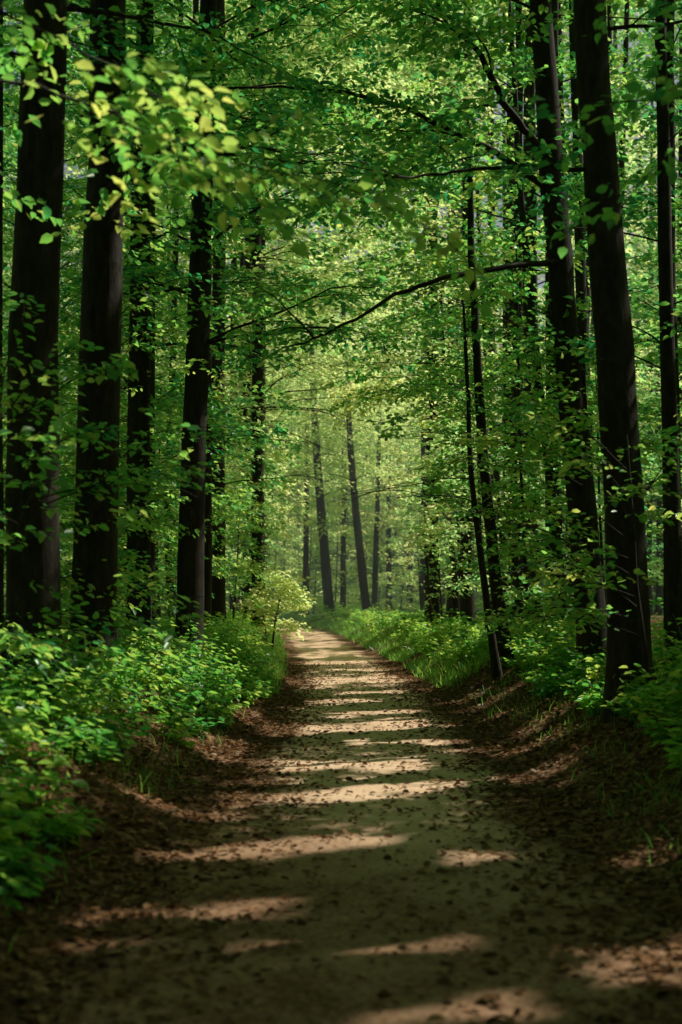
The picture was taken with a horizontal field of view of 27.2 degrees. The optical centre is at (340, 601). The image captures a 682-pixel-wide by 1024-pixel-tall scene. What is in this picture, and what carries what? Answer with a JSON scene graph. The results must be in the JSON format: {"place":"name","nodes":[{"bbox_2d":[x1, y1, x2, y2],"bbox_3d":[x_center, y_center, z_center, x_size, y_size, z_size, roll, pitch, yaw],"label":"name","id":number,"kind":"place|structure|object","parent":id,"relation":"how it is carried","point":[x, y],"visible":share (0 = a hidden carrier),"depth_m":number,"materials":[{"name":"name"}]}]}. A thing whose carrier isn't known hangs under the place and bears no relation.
{"place":"outdoors","nodes":[
{"label":"outdoors","id":0,"kind":"place"},
{"bbox_2d":[0,620,681,1023],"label":"dirt path","id":1,"kind":"structure","parent":0,"point":[322,1000],"depth_m":7.24,"materials":[{"name":"soil"}]},
{"bbox_2d":[0,641,681,1023],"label":"leaf litter","id":2,"kind":"object","parent":1,"relation":"on","point":[148,1007],"visible":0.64,"depth_m":8.36,"materials":[{"name":"brown plant"}]},
{"bbox_2d":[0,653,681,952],"bbox_3d":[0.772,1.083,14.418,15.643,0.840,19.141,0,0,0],"label":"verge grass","id":3,"kind":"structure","parent":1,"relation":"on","point":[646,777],"depth_m":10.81,"materials":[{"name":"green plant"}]},
{"bbox_2d":[0,462,681,927],"bbox_3d":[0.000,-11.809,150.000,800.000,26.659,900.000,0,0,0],"label":"forest ground","id":4,"kind":"structure","parent":0,"point":[504,702],"depth_m":12.42,"materials":[{"name":"green plant"}]},
{"bbox_2d":[0,36,62,226],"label":"beech tree","id":5,"kind":"object","parent":4,"relation":"on","point":[46,211],"visible":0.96,"depth_m":9.68,"materials":[{"name":"green plant"}]},
{"bbox_2d":[3,57,154,544],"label":"beech tree","id":6,"kind":"object","parent":4,"relation":"on","point":[15,99],"visible":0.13,"depth_m":20.71,"materials":[{"name":"green plant"}]},
{"bbox_2d":[3,128,177,627],"bbox_3d":[-4.203,-2.941,21.252,3.787,8.240,4.079,0,0,43],"label":"beech sapling","id":7,"kind":"object","parent":4,"relation":"on","point":[69,220],"visible":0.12,"depth_m":21.34,"materials":[{"name":"green plant"}]},
{"bbox_2d":[2,17,183,616],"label":"beech tree","id":8,"kind":"object","parent":4,"relation":"on","point":[16,76],"visible":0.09,"depth_m":54.27,"materials":[{"name":"green plant"}]},
{"bbox_2d":[2,407,184,630],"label":"beech sapling","id":9,"kind":"object","parent":4,"relation":"on","point":[64,524],"visible":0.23,"depth_m":14.07,"materials":[{"name":"green plant"}]},
{"bbox_2d":[2,1,189,482],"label":"beech tree","id":10,"kind":"object","parent":4,"relation":"on","point":[13,220],"visible":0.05,"depth_m":31.16,"materials":[{"name":"green plant"}]},
{"bbox_2d":[3,155,191,612],"bbox_3d":[-3.617,-2.545,19.708,3.094,7.353,3.906,0,0,0],"label":"beech sapling","id":11,"kind":"object","parent":4,"relation":"on","point":[73,356],"visible":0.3,"depth_m":19.79,"materials":[{"name":"green plant"}]},
{"bbox_2d":[0,0,230,668],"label":"beech tree","id":12,"kind":"object","parent":4,"relation":"on","point":[157,85],"visible":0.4,"depth_m":13.04,"materials":[{"name":"green plant"}]},
{"bbox_2d":[3,0,234,565],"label":"beech tree","id":13,"kind":"object","parent":4,"relation":"on","point":[74,53],"visible":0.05,"depth_m":52.21,"materials":[{"name":"green plant"}]},
{"bbox_2d":[3,394,235,621],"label":"beech sapling","id":14,"kind":"object","parent":4,"relation":"on","point":[176,500],"visible":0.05,"depth_m":27.92,"materials":[{"name":"green plant"}]},
{"bbox_2d":[0,291,245,688],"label":"beech sapling","id":15,"kind":"object","parent":4,"relation":"on","point":[85,434],"visible":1,"depth_m":10.40,"materials":[{"name":"green plant"}]},
{"bbox_2d":[4,250,253,623],"bbox_3d":[-3.814,-2.532,24.376,3.309,7.224,4.425,0,0,-42],"label":"beech sapling","id":16,"kind":"object","parent":4,"relation":"on","point":[173,412],"visible":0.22,"depth_m":24.09,"materials":[{"name":"green plant"}]},
{"bbox_2d":[7,0,274,617],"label":"beech tree","id":17,"kind":"object","parent":4,"relation":"on","point":[123,377],"visible":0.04,"depth_m":55.80,"materials":[{"name":"green plant"}]},
{"bbox_2d":[2,78,285,616],"bbox_3d":[-2.515,-2.367,16.712,4.171,7.099,3.942,0,0,15],"label":"beech sapling","id":18,"kind":"object","parent":4,"relation":"on","point":[150,244],"visible":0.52,"depth_m":16.51,"materials":[{"name":"green plant"}]},
{"bbox_2d":[12,0,276,546],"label":"beech tree","id":19,"kind":"object","parent":4,"relation":"on","point":[68,34],"visible":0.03,"depth_m":55.25,"materials":[{"name":"green plant"}]},
{"bbox_2d":[0,0,332,704],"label":"beech tree","id":20,"kind":"object","parent":4,"relation":"on","point":[35,261],"visible":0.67,"depth_m":12.21,"materials":[{"name":"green plant"}]},
{"bbox_2d":[67,412,267,603],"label":"beech sapling","id":21,"kind":"object","parent":4,"relation":"on","point":[216,570],"visible":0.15,"depth_m":30.88,"materials":[{"name":"green plant"}]},
{"bbox_2d":[2,3,335,653],"bbox_3d":[-3.223,-4.490,24.191,6.275,11.068,6.632,0,0,0],"label":"beech tree","id":22,"kind":"object","parent":4,"relation":"on","point":[181,387],"visible":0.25,"depth_m":23.85,"materials":[{"name":"green plant"}]},
{"bbox_2d":[60,0,321,620],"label":"beech tree","id":23,"kind":"object","parent":4,"relation":"on","point":[253,397],"visible":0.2,"depth_m":40.17,"materials":[{"name":"green plant"}]},
{"bbox_2d":[122,376,275,617],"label":"beech sapling","id":24,"kind":"object","parent":4,"relation":"on","point":[223,494],"visible":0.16,"depth_m":32.84,"materials":[{"name":"green plant"}]},
{"bbox_2d":[3,0,397,627],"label":"beech tree","id":25,"kind":"object","parent":4,"relation":"on","point":[208,569],"visible":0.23,"depth_m":27.91,"materials":[{"name":"green plant"}]},
{"bbox_2d":[119,428,284,607],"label":"beech sapling","id":26,"kind":"object","parent":4,"relation":"on","point":[250,525],"visible":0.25,"depth_m":37.72,"materials":[{"name":"green plant"}]},
{"bbox_2d":[2,0,420,669],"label":"beech tree","id":27,"kind":"object","parent":4,"relation":"on","point":[138,422],"visible":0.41,"depth_m":19.92,"materials":[{"name":"green plant"}]},
{"bbox_2d":[65,0,371,462],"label":"beech tree","id":28,"kind":"object","parent":4,"relation":"on","point":[195,3],"visible":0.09,"depth_m":44.78,"materials":[{"name":"green plant"}]},
{"bbox_2d":[156,379,297,584],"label":"beech sapling","id":29,"kind":"object","parent":4,"relation":"on","point":[258,530],"visible":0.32,"depth_m":34.76,"materials":[{"name":"green plant"}]},
{"bbox_2d":[3,0,466,702],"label":"beech tree","id":30,"kind":"object","parent":4,"relation":"on","point":[101,306],"visible":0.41,"depth_m":13.89,"materials":[{"name":"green plant"}]},
{"bbox_2d":[174,454,298,617],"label":"beech sapling","id":31,"kind":"object","parent":4,"relation":"on","point":[263,511],"visible":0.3,"depth_m":40.26,"materials":[{"name":"green plant"}]},
{"bbox_2d":[0,3,515,319],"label":"beech tree","id":32,"kind":"object","parent":4,"relation":"on","point":[192,176],"visible":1,"depth_m":7.58,"materials":[{"name":"green plant"}]},
{"bbox_2d":[131,0,384,499],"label":"beech tree","id":33,"kind":"object","parent":4,"relation":"on","point":[268,38],"visible":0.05,"depth_m":57.98,"materials":[{"name":"green plant"}]},
{"bbox_2d":[3,0,525,676],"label":"beech tree","id":34,"kind":"object","parent":4,"relation":"on","point":[191,546],"visible":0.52,"depth_m":19.86,"materials":[{"name":"green plant"}]},
{"bbox_2d":[225,425,312,617],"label":"beech sapling","id":35,"kind":"object","parent":4,"relation":"on","point":[276,454],"visible":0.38,"depth_m":42.91,"materials":[{"name":"green plant"}]},
{"bbox_2d":[61,0,480,622],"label":"beech tree","id":36,"kind":"object","parent":4,"relation":"on","point":[219,598],"visible":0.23,"depth_m":35.79,"materials":[{"name":"green plant"}]},
{"bbox_2d":[233,567,316,646],"bbox_3d":[-1.803,0.277,39.432,2.581,2.539,2.413,0,0,-34],"label":"sunlit shrub","id":37,"kind":"object","parent":4,"relation":"on","point":[289,583],"visible":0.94,"depth_m":39.37,"materials":[{"name":"green plant"}]},
{"bbox_2d":[124,0,428,632],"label":"beech tree","id":38,"kind":"object","parent":4,"relation":"on","point":[318,242],"visible":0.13,"depth_m":49.22,"materials":[{"name":"green plant"}]},
{"bbox_2d":[155,0,404,614],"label":"beech tree","id":39,"kind":"object","parent":4,"relation":"on","point":[233,261],"visible":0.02,"depth_m":65.88,"materials":[{"name":"green plant"}]},
{"bbox_2d":[225,299,335,613],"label":"beech tree","id":40,"kind":"object","parent":4,"relation":"on","point":[303,459],"visible":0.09,"depth_m":83.88,"materials":[{"name":"green plant"}]},
{"bbox_2d":[155,22,419,612],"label":"beech tree","id":41,"kind":"object","parent":4,"relation":"on","point":[242,262],"visible":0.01,"depth_m":62.25,"materials":[{"name":"green plant"}]},
{"bbox_2d":[156,0,426,646],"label":"beech tree","id":42,"kind":"object","parent":4,"relation":"on","point":[255,378],"visible":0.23,"depth_m":40.30,"materials":[{"name":"green plant"}]},
{"bbox_2d":[177,1,411,611],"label":"beech tree","id":43,"kind":"object","parent":4,"relation":"on","point":[245,413],"visible":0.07,"depth_m":53.46,"materials":[{"name":"green plant"}]},
{"bbox_2d":[269,500,359,613],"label":"beech sapling","id":44,"kind":"object","parent":4,"relation":"on","point":[299,574],"visible":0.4,"depth_m":92.08,"materials":[{"name":"green plant"}]},
{"bbox_2d":[274,493,359,613],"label":"beech sapling","id":45,"kind":"object","parent":4,"relation":"on","point":[332,571],"visible":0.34,"depth_m":93.74,"materials":[{"name":"green plant"}]},
{"bbox_2d":[267,318,378,614],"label":"beech tree","id":46,"kind":"object","parent":4,"relation":"on","point":[306,533],"visible":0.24,"depth_m":87.80,"materials":[{"name":"green plant"}]},
{"bbox_2d":[267,278,385,617],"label":"beech tree","id":47,"kind":"object","parent":4,"relation":"on","point":[326,576],"visible":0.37,"depth_m":81.76,"materials":[{"name":"green plant"}]},
{"bbox_2d":[118,615,545,694],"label":"verge grass","id":48,"kind":"structure","parent":4,"relation":"on","point":[407,653],"depth_m":33.30,"materials":[{"name":"green plant"}]},
{"bbox_2d":[295,491,380,608],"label":"beech sapling","id":49,"kind":"object","parent":4,"relation":"on","point":[336,584],"visible":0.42,"depth_m":92.15,"materials":[{"name":"green plant"}]},
{"bbox_2d":[2,48,678,614],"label":"distant forest","id":50,"kind":"object","parent":4,"relation":"on","point":[640,246],"visible":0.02,"depth_m":113.69,"materials":[{"name":"green plant"}]},
{"bbox_2d":[0,603,681,909],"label":"woodland undergrowth","id":51,"kind":"object","parent":4,"relation":"on","point":[238,681],"visible":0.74,"depth_m":12.04,"materials":[{"name":"green plant"}]},
{"bbox_2d":[276,253,415,610],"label":"beech tree","id":52,"kind":"object","parent":4,"relation":"on","point":[361,567],"visible":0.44,"depth_m":79.90,"materials":[{"name":"green plant"}]},
{"bbox_2d":[283,315,412,608],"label":"beech tree","id":53,"kind":"object","parent":4,"relation":"on","point":[343,568],"visible":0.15,"depth_m":91.85,"materials":[{"name":"green plant"}]},
{"bbox_2d":[62,595,655,665],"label":"woodland undergrowth","id":54,"kind":"object","parent":4,"relation":"on","point":[416,623],"visible":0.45,"depth_m":35.57,"materials":[{"name":"green plant"}]},
{"bbox_2d":[304,309,420,609],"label":"beech tree","id":55,"kind":"object","parent":4,"relation":"on","point":[374,599],"visible":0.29,"depth_m":89.89,"materials":[{"name":"green plant"}]},
{"bbox_2d":[338,330,420,610],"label":"beech tree","id":56,"kind":"object","parent":4,"relation":"on","point":[389,563],"visible":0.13,"depth_m":96.86,"materials":[{"name":"green plant"}]},
{"bbox_2d":[368,536,419,612],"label":"beech sapling","id":57,"kind":"object","parent":4,"relation":"on","point":[403,582],"visible":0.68,"depth_m":90.36,"materials":[{"name":"green plant"}]},
{"bbox_2d":[312,78,482,609],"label":"beech tree","id":58,"kind":"object","parent":4,"relation":"on","point":[422,503],"visible":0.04,"depth_m":68.86,"materials":[{"name":"green plant"}]},
{"bbox_2d":[296,0,501,618],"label":"beech tree","id":59,"kind":"object","parent":4,"relation":"on","point":[385,59],"visible":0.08,"depth_m":55.74,"materials":[{"name":"green plant"}]},
{"bbox_2d":[354,340,446,608],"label":"beech tree","id":60,"kind":"object","parent":4,"relation":"on","point":[409,567],"visible":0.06,"depth_m":99.86,"materials":[{"name":"green plant"}]},
{"bbox_2d":[267,2,542,618],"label":"beech tree","id":61,"kind":"object","parent":4,"relation":"on","point":[449,604],"visible":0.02,"depth_m":60.02,"materials":[{"name":"green plant"}]},
{"bbox_2d":[143,0,672,682],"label":"beech tree","id":62,"kind":"object","parent":4,"relation":"on","point":[561,272],"visible":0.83,"depth_m":16.44,"materials":[{"name":"green plant"}]},
{"bbox_2d":[243,0,575,623],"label":"beech tree","id":63,"kind":"object","parent":4,"relation":"on","point":[434,600],"visible":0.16,"depth_m":46.85,"materials":[{"name":"green plant"}]},
{"bbox_2d":[318,248,511,624],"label":"beech tree","id":64,"kind":"object","parent":4,"relation":"on","point":[455,602],"visible":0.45,"depth_m":40.52,"materials":[{"name":"green plant"}]},
{"bbox_2d":[248,0,593,625],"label":"beech tree","id":65,"kind":"object","parent":4,"relation":"on","point":[467,604],"visible":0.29,"depth_m":38.05,"materials":[{"name":"green plant"}]},
{"bbox_2d":[168,0,681,724],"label":"beech tree","id":66,"kind":"object","parent":4,"relation":"on","point":[614,344],"visible":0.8,"depth_m":12.86,"materials":[{"name":"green plant"}]},
{"bbox_2d":[364,397,502,604],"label":"beech sapling","id":67,"kind":"object","parent":4,"relation":"on","point":[408,544],"visible":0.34,"depth_m":39.79,"materials":[{"name":"green plant"}]},
{"bbox_2d":[365,289,501,613],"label":"beech tree","id":68,"kind":"object","parent":4,"relation":"on","point":[415,463],"visible":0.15,"depth_m":85.93,"materials":[{"name":"green plant"}]},
{"bbox_2d":[302,3,566,591],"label":"beech tree","id":69,"kind":"object","parent":4,"relation":"on","point":[564,29],"visible":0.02,"depth_m":62.20,"materials":[{"name":"green plant"}]},
{"bbox_2d":[372,417,516,638],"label":"beech sapling","id":70,"kind":"object","parent":4,"relation":"on","point":[411,500],"visible":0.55,"depth_m":28.68,"materials":[{"name":"green plant"}]},
{"bbox_2d":[328,15,602,583],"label":"beech tree","id":71,"kind":"object","parent":4,"relation":"on","point":[497,473],"visible":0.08,"depth_m":45.02,"materials":[{"name":"green plant"}]},
{"bbox_2d":[352,262,581,681],"bbox_3d":[1.921,-1.866,21.106,3.523,6.331,3.501,0,0,0],"label":"beech tree","id":72,"kind":"object","parent":4,"relation":"on","point":[496,669],"visible":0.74,"depth_m":20.94,"materials":[{"name":"green plant"}]},
{"bbox_2d":[347,6,590,610],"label":"beech tree","id":73,"kind":"object","parent":4,"relation":"on","point":[439,217],"visible":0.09,"depth_m":51.34,"materials":[{"name":"green plant"}]},
{"bbox_2d":[402,304,543,603],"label":"beech sapling","id":74,"kind":"object","parent":4,"relation":"on","point":[451,525],"visible":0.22,"depth_m":33.54,"materials":[{"name":"green plant"}]},
{"bbox_2d":[382,415,570,605],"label":"beech sapling","id":75,"kind":"object","parent":4,"relation":"on","point":[415,528],"visible":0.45,"depth_m":30.47,"materials":[{"name":"green plant"}]},
{"bbox_2d":[311,1,659,622],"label":"beech tree","id":76,"kind":"object","parent":4,"relation":"on","point":[510,204],"visible":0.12,"depth_m":42.42,"materials":[{"name":"green plant"}]},
{"bbox_2d":[297,0,681,648],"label":"beech tree","id":77,"kind":"object","parent":4,"relation":"on","point":[525,245],"visible":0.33,"depth_m":24.00,"materials":[{"name":"green plant"}]},
{"bbox_2d":[327,97,660,661],"bbox_3d":[2.420,-3.364,22.266,5.267,8.818,5.271,0,0,0],"label":"beech tree","id":78,"kind":"object","parent":4,"relation":"on","point":[485,477],"visible":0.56,"depth_m":21.95,"materials":[{"name":"green plant"}]},
{"bbox_2d":[312,0,681,647],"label":"beech tree","id":79,"kind":"object","parent":4,"relation":"on","point":[555,7],"visible":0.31,"depth_m":25.98,"materials":[{"name":"green plant"}]},
{"bbox_2d":[320,0,681,686],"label":"beech tree","id":80,"kind":"object","parent":4,"relation":"on","point":[672,545],"visible":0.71,"depth_m":14.95,"materials":[{"name":"green plant"}]},
{"bbox_2d":[371,1,635,561],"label":"beech tree","id":81,"kind":"object","parent":4,"relation":"on","point":[504,186],"visible":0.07,"depth_m":53.27,"materials":[{"name":"green plant"}]},
{"bbox_2d":[329,0,681,620],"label":"beech tree","id":82,"kind":"object","parent":4,"relation":"on","point":[515,582],"visible":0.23,"depth_m":31.86,"materials":[{"name":"green plant"}]},
{"bbox_2d":[347,0,681,623],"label":"beech tree","id":83,"kind":"object","parent":4,"relation":"on","point":[531,122],"visible":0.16,"depth_m":33.96,"materials":[{"name":"green plant"}]},
{"bbox_2d":[388,214,644,647],"bbox_3d":[3.038,-2.709,22.984,3.863,7.400,4.031,0,0,-37],"label":"beech sapling","id":84,"kind":"object","parent":4,"relation":"on","point":[499,392],"visible":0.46,"depth_m":22.76,"materials":[{"name":"green plant"}]},
{"bbox_2d":[365,0,681,616],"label":"beech tree","id":85,"kind":"object","parent":4,"relation":"on","point":[527,198],"visible":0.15,"depth_m":36.00,"materials":[{"name":"green plant"}]},
{"bbox_2d":[405,4,681,440],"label":"beech tree","id":86,"kind":"object","parent":4,"relation":"on","point":[679,266],"visible":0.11,"depth_m":49.75,"materials":[{"name":"green plant"}]},
{"bbox_2d":[410,0,681,507],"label":"beech tree","id":87,"kind":"object","parent":4,"relation":"on","point":[581,311],"visible":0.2,"depth_m":27.97,"materials":[{"name":"green plant"}]},
{"bbox_2d":[411,383,681,711],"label":"beech sapling","id":88,"kind":"object","parent":4,"relation":"on","point":[557,606],"visible":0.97,"depth_m":12.55,"materials":[{"name":"green plant"}]},
{"bbox_2d":[423,0,681,604],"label":"beech tree","id":89,"kind":"object","parent":4,"relation":"on","point":[560,86],"visible":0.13,"depth_m":31.82,"materials":[{"name":"green plant"}]},
{"bbox_2d":[425,299,681,638],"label":"beech sapling","id":90,"kind":"object","parent":4,"relation":"on","point":[511,453],"visible":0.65,"depth_m":16.63,"materials":[{"name":"green plant"}]},
{"bbox_2d":[431,1,681,586],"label":"beech tree","id":91,"kind":"object","parent":4,"relation":"on","point":[587,260],"visible":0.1,"depth_m":39.42,"materials":[{"name":"green plant"}]},
{"bbox_2d":[434,0,681,663],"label":"beech tree","id":92,"kind":"object","parent":4,"relation":"on","point":[671,61],"visible":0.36,"depth_m":20.00,"materials":[{"name":"green plant"}]},
{"bbox_2d":[450,0,678,467],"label":"beech tree","id":93,"kind":"object","parent":4,"relation":"on","point":[616,37],"visible":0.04,"depth_m":61.65,"materials":[{"name":"green plant"}]},
{"bbox_2d":[462,334,681,608],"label":"beech sapling","id":94,"kind":"object","parent":4,"relation":"on","point":[589,382],"visible":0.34,"depth_m":21.52,"materials":[{"name":"green plant"}]},
{"bbox_2d":[466,359,681,636],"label":"beech sapling","id":95,"kind":"object","parent":4,"relation":"on","point":[599,503],"visible":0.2,"depth_m":25.12,"materials":[{"name":"green plant"}]},
{"bbox_2d":[489,2,681,596],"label":"beech tree","id":96,"kind":"object","parent":4,"relation":"on","point":[609,33],"visible":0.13,"depth_m":49.49,"materials":[{"name":"green plant"}]},
{"bbox_2d":[493,0,681,582],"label":"beech tree","id":97,"kind":"object","parent":4,"relation":"on","point":[626,40],"visible":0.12,"depth_m":46.22,"materials":[{"name":"green plant"}]},
{"bbox_2d":[496,0,681,445],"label":"beech tree","id":98,"kind":"object","parent":4,"relation":"on","point":[571,67],"visible":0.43,"depth_m":19.21,"materials":[{"name":"green plant"}]},
{"bbox_2d":[516,30,681,455],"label":"beech tree","id":99,"kind":"object","parent":4,"relation":"on","point":[678,123],"visible":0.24,"depth_m":24.82,"materials":[{"name":"green plant"}]},
{"bbox_2d":[525,0,681,261],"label":"beech tree","id":100,"kind":"object","parent":4,"relation":"on","point":[670,91],"visible":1,"depth_m":8.62,"materials":[{"name":"green plant"}]},
{"bbox_2d":[541,34,681,562],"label":"beech tree","id":101,"kind":"object","parent":4,"relation":"on","point":[648,539],"visible":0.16,"depth_m":44.16,"materials":[{"name":"green plant"}]},
{"bbox_2d":[568,0,678,615],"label":"beech tree","id":102,"kind":"object","parent":4,"relation":"on","point":[649,547],"visible":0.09,"depth_m":63.28,"materials":[{"name":"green plant"}]},
{"bbox_2d":[591,0,681,483],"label":"beech tree","id":103,"kind":"object","parent":4,"relation":"on","point":[678,197],"visible":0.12,"depth_m":51.88,"materials":[{"name":"green plant"}]},
{"bbox_2d":[594,2,678,615],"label":"beech tree","id":104,"kind":"object","parent":4,"relation":"on","point":[659,592],"visible":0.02,"depth_m":63.88,"materials":[{"name":"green plant"}]},
{"bbox_2d":[613,1,681,472],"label":"beech tree","id":105,"kind":"object","parent":4,"relation":"on","point":[624,35],"visible":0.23,"depth_m":40.38,"materials":[{"name":"green plant"}]},
{"bbox_2d":[3,0,678,460],"label":"sky","id":106,"kind":"structure","parent":0,"point":[636,14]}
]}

